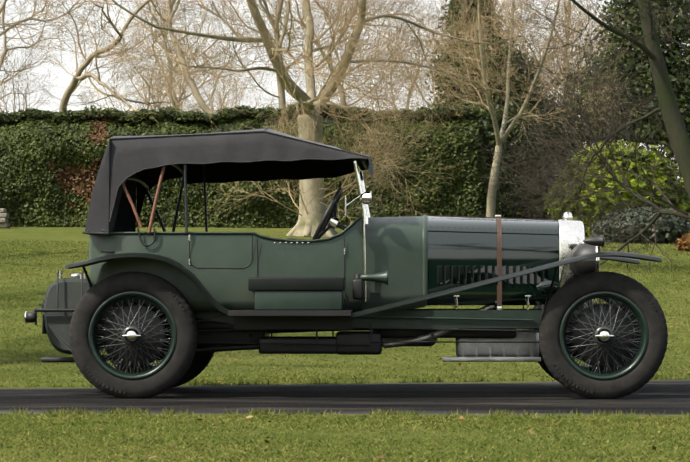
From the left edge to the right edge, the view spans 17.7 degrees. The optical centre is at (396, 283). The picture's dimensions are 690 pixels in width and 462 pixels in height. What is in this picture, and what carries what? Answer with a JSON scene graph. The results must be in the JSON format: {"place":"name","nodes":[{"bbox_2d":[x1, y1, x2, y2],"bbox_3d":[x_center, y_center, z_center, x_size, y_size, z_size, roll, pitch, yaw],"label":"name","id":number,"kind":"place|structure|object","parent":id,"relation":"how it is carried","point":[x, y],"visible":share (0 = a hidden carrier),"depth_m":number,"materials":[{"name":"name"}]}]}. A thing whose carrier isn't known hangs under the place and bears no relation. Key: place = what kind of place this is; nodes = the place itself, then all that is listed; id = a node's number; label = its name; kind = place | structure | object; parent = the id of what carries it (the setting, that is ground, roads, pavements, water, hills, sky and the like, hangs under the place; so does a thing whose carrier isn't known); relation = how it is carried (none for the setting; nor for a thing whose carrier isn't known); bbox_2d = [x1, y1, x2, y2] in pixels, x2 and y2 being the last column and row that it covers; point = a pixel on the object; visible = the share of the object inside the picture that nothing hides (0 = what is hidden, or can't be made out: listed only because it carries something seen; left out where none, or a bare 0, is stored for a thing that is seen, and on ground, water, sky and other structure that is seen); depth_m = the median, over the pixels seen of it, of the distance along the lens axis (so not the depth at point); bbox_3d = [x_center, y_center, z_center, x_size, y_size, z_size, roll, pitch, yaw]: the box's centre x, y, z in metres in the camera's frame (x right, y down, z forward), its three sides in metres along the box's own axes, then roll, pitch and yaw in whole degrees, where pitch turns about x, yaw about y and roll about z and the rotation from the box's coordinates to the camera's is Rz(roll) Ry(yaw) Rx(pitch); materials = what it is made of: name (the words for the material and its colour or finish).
{"place":"outdoors","nodes":[
{"label":"outdoors","id":0,"kind":"place"},
{"bbox_2d":[0,208,9,227],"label":"stone pillar","id":1,"kind":"structure","parent":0,"point":[4,216],"depth_m":48.96,"materials":[{"name":"grey stone"}]},
{"bbox_2d":[0,0,688,178],"label":"sky","id":2,"kind":"structure","parent":0,"point":[66,78],"materials":[{"name":"white"}]},
{"bbox_2d":[0,227,689,461],"bbox_3d":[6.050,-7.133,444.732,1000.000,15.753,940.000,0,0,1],"label":"ground","id":3,"kind":"structure","parent":0,"point":[48,234],"depth_m":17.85,"materials":[{"name":"green plant"}]},
{"bbox_2d":[0,102,506,227],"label":"hedge","id":4,"kind":"object","parent":3,"relation":"on","point":[54,189],"depth_m":50.05,"materials":[{"name":"green plant"}]},
{"bbox_2d":[0,0,572,236],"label":"tree","id":5,"kind":"object","parent":3,"relation":"on","point":[312,195],"visible":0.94,"depth_m":44.03,"materials":[{"name":"brown plant"}]},
{"bbox_2d":[0,0,689,177],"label":"trees","id":6,"kind":"object","parent":3,"relation":"on","point":[203,106],"visible":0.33,"depth_m":85.14,"materials":[{"name":"brown plant"}]},
{"bbox_2d":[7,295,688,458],"bbox_3d":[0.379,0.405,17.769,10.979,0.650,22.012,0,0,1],"label":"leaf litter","id":7,"kind":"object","parent":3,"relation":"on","point":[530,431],"visible":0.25,"depth_m":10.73,"materials":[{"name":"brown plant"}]},
{"bbox_2d":[446,0,565,218],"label":"evergreen","id":8,"kind":"object","parent":3,"relation":"on","point":[504,190],"visible":0.06,"depth_m":55.35,"materials":[{"name":"green plant"}]},
{"bbox_2d":[423,0,591,218],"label":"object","id":9,"kind":"object","parent":3,"relation":"on","point":[489,130],"visible":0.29,"depth_m":55.29,"materials":[{"name":"green plant"}]},
{"bbox_2d":[381,0,642,216],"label":"slim tree","id":10,"kind":"object","parent":3,"relation":"on","point":[502,133],"visible":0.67,"depth_m":49.22,"materials":[{"name":"brown plant"}]},
{"bbox_2d":[467,0,689,273],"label":"dark tree","id":11,"kind":"object","parent":3,"relation":"on","point":[676,130],"visible":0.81,"depth_m":34.25,"materials":[{"name":"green plant"}]},
{"bbox_2d":[542,139,689,236],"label":"bush","id":12,"kind":"object","parent":3,"relation":"on","point":[681,207],"depth_m":47.17,"materials":[{"name":"green plant"}]},
{"bbox_2d":[552,0,689,178],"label":"evergreen","id":13,"kind":"object","parent":3,"relation":"on","point":[672,59],"visible":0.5,"depth_m":64.77,"materials":[{"name":"green plant"}]},
{"bbox_2d":[590,206,689,243],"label":"grey shrub","id":14,"kind":"object","parent":3,"relation":"on","point":[671,234],"visible":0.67,"depth_m":43.90,"materials":[{"name":"green plant"}]},
{"bbox_2d":[672,231,689,250],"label":"russet shrub","id":15,"kind":"object","parent":3,"relation":"on","point":[683,243],"visible":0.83,"depth_m":40.70,"materials":[{"name":"brown plant"}]},
{"bbox_2d":[0,379,689,414],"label":"road","id":16,"kind":"structure","parent":0,"point":[667,397],"depth_m":13.96,"materials":[{"name":"grey asphalt"}]},
{"bbox_2d":[25,127,667,398],"bbox_3d":[-0.320,-0.146,14.779,4.128,1.768,1.764,0,0,1],"label":"vintage car","id":17,"kind":"object","parent":16,"relation":"on","point":[180,305],"visible":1,"depth_m":14.19,"materials":[{"name":"metal"}]}
]}

